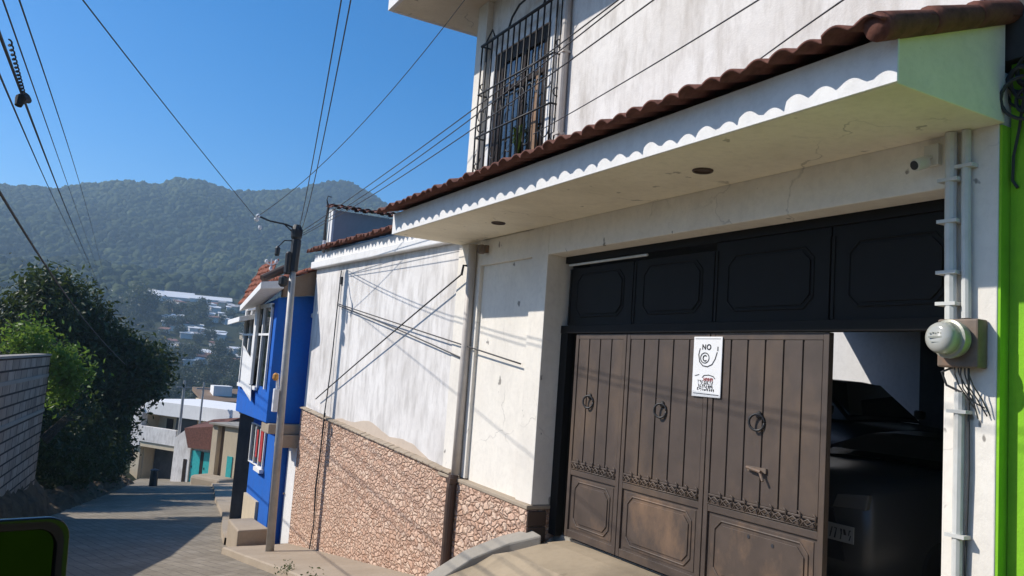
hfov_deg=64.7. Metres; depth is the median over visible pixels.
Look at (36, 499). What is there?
earth bank
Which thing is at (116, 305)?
valley tree
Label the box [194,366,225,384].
valley tree
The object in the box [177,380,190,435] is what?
pole
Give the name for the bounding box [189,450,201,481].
door
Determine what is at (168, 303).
valley tree
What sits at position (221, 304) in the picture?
valley house
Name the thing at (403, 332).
cable
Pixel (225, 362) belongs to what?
valley tree
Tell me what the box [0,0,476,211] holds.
sky
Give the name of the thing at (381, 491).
white wall house
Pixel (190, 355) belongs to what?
valley tree
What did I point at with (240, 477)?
dark house
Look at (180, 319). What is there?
valley tree
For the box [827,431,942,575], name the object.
parked car
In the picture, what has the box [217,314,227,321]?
valley tree
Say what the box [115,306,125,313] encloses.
valley tree
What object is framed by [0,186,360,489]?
ground
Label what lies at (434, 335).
cable
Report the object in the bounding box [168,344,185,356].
valley tree
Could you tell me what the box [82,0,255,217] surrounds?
overhead wire
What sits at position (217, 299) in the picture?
valley house
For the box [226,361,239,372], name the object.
valley tree
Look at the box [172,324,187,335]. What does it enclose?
valley tree
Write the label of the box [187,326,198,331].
valley house
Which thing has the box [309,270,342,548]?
wall cable
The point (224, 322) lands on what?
valley house
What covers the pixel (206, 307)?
valley tree
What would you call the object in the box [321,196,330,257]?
service mast
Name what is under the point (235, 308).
valley house
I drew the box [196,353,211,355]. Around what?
valley house
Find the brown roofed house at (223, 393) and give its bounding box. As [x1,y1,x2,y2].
[192,385,237,402]
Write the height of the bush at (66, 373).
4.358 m
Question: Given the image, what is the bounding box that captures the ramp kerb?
[426,531,540,575]
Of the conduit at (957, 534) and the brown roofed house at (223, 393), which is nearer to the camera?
the conduit at (957, 534)
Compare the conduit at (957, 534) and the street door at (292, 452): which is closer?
the conduit at (957, 534)
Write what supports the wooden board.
on the white house at (848, 106)
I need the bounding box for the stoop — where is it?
[190,473,232,484]
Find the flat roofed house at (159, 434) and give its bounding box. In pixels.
[130,399,239,478]
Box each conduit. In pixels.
[935,131,960,318]
[944,392,972,575]
[954,129,977,318]
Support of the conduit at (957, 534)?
attached to the white house at (848, 106)
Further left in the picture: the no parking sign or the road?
the road
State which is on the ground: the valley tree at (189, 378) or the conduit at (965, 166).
the valley tree at (189, 378)
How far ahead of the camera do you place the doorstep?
17.36 m
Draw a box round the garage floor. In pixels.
[553,532,667,575]
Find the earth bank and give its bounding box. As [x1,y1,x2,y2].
[0,474,133,517]
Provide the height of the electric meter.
0.300 m
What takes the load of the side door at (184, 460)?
in the gabled cottage
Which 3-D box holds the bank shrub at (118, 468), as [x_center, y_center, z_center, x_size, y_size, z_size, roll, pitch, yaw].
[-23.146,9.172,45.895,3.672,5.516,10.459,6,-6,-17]
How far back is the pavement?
33.29 m
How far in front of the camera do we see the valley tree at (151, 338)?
410.05 m
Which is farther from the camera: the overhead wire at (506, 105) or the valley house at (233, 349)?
the valley house at (233, 349)
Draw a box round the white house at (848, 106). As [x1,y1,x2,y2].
[376,0,1023,575]
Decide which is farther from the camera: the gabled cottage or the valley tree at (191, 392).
the valley tree at (191, 392)
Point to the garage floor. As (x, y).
(562, 537)
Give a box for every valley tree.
[105,299,122,310]
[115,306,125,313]
[116,280,166,314]
[116,295,129,307]
[123,314,141,327]
[140,332,156,341]
[143,333,163,344]
[150,335,173,346]
[155,328,172,337]
[160,298,177,311]
[161,314,178,326]
[165,376,189,398]
[165,384,182,398]
[166,303,186,314]
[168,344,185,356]
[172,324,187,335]
[172,365,197,381]
[174,313,193,326]
[176,340,189,348]
[177,349,196,363]
[178,342,201,359]
[180,371,198,389]
[181,362,202,376]
[181,381,212,398]
[183,315,200,324]
[184,303,200,315]
[189,310,205,321]
[190,343,205,355]
[191,306,208,318]
[191,333,204,343]
[191,370,220,385]
[193,297,211,306]
[193,359,204,367]
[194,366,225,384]
[195,301,205,305]
[197,304,210,312]
[200,327,217,340]
[201,316,215,328]
[201,353,229,373]
[206,342,232,358]
[211,337,229,351]
[216,355,238,374]
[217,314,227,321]
[217,374,237,388]
[222,309,236,318]
[225,368,239,380]
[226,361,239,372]
[235,344,241,353]
[237,324,243,334]
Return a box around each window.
[166,418,173,429]
[237,303,273,389]
[248,422,266,473]
[490,22,551,164]
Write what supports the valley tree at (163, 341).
on the ground
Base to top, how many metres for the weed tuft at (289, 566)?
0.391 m
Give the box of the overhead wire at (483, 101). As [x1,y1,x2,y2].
[303,0,618,230]
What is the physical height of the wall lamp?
0.120 m
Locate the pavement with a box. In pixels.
[212,483,240,544]
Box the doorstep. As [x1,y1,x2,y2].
[226,518,266,546]
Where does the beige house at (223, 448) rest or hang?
on the ground
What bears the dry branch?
attached to the block wall
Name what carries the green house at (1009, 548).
on the ground
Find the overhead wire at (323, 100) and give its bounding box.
[299,0,341,227]
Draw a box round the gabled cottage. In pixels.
[170,418,239,481]
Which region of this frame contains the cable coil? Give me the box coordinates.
[1000,56,1023,188]
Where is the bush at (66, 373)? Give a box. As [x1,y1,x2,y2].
[0,305,114,418]
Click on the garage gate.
(669, 474)
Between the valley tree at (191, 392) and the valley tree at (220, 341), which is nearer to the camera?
the valley tree at (191, 392)
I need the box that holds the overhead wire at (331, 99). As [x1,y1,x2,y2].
[302,0,350,227]
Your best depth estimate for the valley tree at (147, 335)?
412.69 m
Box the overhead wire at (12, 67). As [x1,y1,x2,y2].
[0,31,105,299]
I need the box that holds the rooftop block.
[326,204,395,251]
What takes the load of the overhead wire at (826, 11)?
attached to the white house at (848, 106)
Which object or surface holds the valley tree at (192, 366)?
on the ground
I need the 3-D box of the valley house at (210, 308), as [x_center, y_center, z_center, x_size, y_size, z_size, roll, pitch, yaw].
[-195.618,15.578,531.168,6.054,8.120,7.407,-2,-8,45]
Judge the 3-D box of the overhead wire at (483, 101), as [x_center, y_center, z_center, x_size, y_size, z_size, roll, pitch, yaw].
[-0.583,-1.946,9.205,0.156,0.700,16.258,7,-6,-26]
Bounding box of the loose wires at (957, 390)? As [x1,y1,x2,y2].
[940,367,990,418]
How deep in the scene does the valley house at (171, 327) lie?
463.06 m
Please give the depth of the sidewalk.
13.80 m
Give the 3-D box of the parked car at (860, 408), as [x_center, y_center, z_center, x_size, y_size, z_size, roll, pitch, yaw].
[4.911,2.451,12.814,2.300,2.050,4.423,7,-7,-29]
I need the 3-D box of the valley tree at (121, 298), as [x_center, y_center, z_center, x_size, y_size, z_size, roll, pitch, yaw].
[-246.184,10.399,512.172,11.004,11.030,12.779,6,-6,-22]
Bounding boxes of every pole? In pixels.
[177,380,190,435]
[196,382,209,423]
[254,214,302,551]
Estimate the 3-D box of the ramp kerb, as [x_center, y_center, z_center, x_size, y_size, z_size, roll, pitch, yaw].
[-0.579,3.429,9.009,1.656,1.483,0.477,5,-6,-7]
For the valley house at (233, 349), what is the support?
on the ground
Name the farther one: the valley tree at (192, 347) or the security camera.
the valley tree at (192, 347)
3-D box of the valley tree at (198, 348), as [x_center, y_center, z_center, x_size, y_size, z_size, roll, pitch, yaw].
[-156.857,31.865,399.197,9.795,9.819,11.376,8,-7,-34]
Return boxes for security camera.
[910,143,941,170]
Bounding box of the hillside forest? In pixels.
[0,177,399,311]
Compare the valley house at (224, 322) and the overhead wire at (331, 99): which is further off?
the valley house at (224, 322)
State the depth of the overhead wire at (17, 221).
9.87 m
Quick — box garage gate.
[548,199,944,575]
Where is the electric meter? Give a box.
[925,319,987,368]
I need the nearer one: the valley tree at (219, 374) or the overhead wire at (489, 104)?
the overhead wire at (489, 104)
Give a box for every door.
[181,459,186,481]
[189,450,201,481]
[202,452,209,473]
[225,456,232,477]
[279,448,296,543]
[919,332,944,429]
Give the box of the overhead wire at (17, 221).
[0,191,124,363]
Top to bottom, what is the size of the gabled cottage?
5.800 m
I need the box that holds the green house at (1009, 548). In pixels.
[995,0,1023,575]
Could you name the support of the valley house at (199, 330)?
on the ground
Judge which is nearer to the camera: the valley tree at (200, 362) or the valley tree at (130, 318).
the valley tree at (200, 362)
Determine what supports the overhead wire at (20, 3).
attached to the utility pole at (292, 256)
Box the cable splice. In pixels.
[8,39,31,107]
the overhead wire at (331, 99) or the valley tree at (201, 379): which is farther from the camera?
the valley tree at (201, 379)
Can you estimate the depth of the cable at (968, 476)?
4.92 m
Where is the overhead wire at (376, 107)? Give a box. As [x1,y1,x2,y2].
[257,0,464,216]
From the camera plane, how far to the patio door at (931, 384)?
12.91 m
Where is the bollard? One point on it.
(153, 480)
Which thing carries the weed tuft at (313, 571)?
on the sidewalk
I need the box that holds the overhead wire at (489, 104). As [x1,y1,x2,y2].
[302,0,624,233]
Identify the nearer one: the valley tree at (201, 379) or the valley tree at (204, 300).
the valley tree at (201, 379)
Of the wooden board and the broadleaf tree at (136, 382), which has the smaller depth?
the wooden board
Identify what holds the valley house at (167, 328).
on the ground
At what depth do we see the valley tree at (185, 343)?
410.27 m
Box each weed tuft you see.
[274,559,294,574]
[300,566,324,575]
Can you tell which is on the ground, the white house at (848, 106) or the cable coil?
the white house at (848, 106)
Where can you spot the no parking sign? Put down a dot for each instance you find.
(707, 368)
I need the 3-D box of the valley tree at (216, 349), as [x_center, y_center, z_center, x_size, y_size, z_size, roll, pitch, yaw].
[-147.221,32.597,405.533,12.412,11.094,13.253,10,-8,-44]
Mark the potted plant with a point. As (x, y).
(519, 136)
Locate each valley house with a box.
[149,289,194,300]
[158,327,170,333]
[169,324,181,330]
[179,331,193,338]
[182,357,199,366]
[183,323,195,329]
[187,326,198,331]
[189,294,231,303]
[194,326,204,333]
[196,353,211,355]
[208,305,220,312]
[209,316,219,322]
[213,306,220,313]
[217,333,226,340]
[218,301,226,307]
[220,317,231,324]
[229,346,240,353]
[231,305,237,312]
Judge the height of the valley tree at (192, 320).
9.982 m
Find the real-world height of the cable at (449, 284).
2.190 m
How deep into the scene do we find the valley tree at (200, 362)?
376.12 m
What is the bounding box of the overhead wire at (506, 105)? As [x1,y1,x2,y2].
[302,0,653,235]
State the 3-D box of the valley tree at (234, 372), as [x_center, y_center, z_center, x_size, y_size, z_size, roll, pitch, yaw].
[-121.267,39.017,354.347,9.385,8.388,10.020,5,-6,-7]
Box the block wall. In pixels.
[0,353,51,496]
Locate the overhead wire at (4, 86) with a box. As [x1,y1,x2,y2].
[0,74,99,287]
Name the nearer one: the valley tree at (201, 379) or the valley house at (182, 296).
the valley tree at (201, 379)
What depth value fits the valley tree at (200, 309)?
498.46 m
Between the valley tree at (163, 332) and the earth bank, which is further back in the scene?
the valley tree at (163, 332)
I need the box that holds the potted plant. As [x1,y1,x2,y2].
[509,124,526,153]
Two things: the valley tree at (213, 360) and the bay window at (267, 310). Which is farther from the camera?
the valley tree at (213, 360)
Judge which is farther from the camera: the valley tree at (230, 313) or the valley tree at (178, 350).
the valley tree at (230, 313)
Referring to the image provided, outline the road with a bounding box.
[51,478,276,575]
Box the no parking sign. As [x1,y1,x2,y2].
[692,337,722,397]
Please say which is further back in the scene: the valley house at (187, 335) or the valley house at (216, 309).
the valley house at (216, 309)
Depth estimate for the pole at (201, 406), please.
61.94 m
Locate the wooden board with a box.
[530,70,538,148]
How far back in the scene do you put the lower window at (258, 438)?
19.47 m
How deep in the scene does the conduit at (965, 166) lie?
5.09 m
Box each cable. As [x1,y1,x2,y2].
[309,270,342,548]
[315,275,461,398]
[337,305,459,357]
[338,303,520,364]
[964,368,969,575]
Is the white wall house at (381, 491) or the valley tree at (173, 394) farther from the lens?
the valley tree at (173, 394)
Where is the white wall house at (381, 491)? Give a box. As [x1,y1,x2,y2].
[288,225,459,575]
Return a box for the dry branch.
[40,405,86,443]
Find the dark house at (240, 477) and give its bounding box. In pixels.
[229,412,253,518]
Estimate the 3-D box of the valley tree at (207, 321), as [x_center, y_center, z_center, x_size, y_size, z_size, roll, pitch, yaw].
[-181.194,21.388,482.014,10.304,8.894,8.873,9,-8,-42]
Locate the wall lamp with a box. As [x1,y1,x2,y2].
[477,244,488,253]
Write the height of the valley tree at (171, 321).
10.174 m
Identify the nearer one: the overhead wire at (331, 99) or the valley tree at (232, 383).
the overhead wire at (331, 99)
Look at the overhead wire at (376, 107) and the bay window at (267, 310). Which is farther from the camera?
the bay window at (267, 310)
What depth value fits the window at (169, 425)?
66.91 m
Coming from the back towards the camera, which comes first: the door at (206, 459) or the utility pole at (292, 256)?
the door at (206, 459)
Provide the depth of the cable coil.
4.98 m
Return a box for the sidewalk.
[221,543,415,575]
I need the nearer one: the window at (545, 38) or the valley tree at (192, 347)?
the window at (545, 38)
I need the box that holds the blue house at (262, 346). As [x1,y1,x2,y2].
[228,258,316,543]
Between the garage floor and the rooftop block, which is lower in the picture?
the garage floor
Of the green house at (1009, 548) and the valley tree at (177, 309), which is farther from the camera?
the valley tree at (177, 309)
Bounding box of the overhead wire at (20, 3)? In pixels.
[18,0,107,292]
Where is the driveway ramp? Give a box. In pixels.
[448,540,661,575]
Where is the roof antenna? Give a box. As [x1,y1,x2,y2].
[265,259,277,270]
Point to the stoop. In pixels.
(203, 479)
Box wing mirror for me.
[0,516,68,575]
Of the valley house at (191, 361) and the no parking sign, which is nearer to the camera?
the no parking sign
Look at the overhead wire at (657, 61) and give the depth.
6.47 m
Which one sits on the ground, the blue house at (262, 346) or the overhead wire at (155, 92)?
the blue house at (262, 346)
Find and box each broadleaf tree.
[0,252,187,478]
[63,325,189,444]
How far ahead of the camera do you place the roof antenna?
18.43 m
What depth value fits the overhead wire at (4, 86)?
7.88 m
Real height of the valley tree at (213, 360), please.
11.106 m
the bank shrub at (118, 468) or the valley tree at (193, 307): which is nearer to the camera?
the bank shrub at (118, 468)
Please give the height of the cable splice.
0.288 m
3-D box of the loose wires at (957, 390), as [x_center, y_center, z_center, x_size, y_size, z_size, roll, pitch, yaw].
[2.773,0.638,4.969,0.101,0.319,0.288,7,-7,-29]
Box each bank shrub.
[0,327,127,494]
[35,378,101,485]
[77,421,144,487]
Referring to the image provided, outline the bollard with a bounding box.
[149,469,158,485]
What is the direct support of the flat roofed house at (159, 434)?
on the ground
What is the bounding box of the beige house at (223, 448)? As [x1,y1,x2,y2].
[208,422,238,477]
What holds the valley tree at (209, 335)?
on the ground
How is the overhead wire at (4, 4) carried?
attached to the utility pole at (292, 256)
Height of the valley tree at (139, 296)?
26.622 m
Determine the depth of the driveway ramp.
8.31 m
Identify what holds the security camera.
attached to the white house at (848, 106)
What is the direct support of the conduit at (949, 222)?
attached to the white house at (848, 106)
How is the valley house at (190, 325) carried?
on the ground
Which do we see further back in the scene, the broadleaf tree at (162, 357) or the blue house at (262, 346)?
the broadleaf tree at (162, 357)
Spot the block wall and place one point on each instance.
(23, 381)
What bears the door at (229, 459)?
in the beige house at (223, 448)
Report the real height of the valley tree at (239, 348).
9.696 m
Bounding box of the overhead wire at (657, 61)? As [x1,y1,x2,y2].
[533,0,758,134]
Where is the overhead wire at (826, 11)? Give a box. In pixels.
[761,0,843,57]
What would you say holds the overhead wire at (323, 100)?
attached to the utility pole at (292, 256)
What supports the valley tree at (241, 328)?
on the ground
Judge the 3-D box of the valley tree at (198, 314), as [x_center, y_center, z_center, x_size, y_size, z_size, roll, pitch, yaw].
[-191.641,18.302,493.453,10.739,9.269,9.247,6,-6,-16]
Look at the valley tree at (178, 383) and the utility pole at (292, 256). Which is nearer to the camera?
the utility pole at (292, 256)
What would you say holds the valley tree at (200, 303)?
on the ground
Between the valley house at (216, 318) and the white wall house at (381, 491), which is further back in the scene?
the valley house at (216, 318)
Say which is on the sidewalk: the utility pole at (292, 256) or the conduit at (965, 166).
the utility pole at (292, 256)
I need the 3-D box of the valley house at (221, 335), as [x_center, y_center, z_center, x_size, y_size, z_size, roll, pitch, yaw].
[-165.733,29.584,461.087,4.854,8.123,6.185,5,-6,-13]
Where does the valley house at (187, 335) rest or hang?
on the ground
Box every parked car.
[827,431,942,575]
[830,379,943,453]
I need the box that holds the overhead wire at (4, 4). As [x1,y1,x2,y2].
[2,0,102,283]
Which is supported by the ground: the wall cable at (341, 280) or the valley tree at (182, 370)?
the valley tree at (182, 370)
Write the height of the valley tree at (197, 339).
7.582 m
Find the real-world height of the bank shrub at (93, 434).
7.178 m

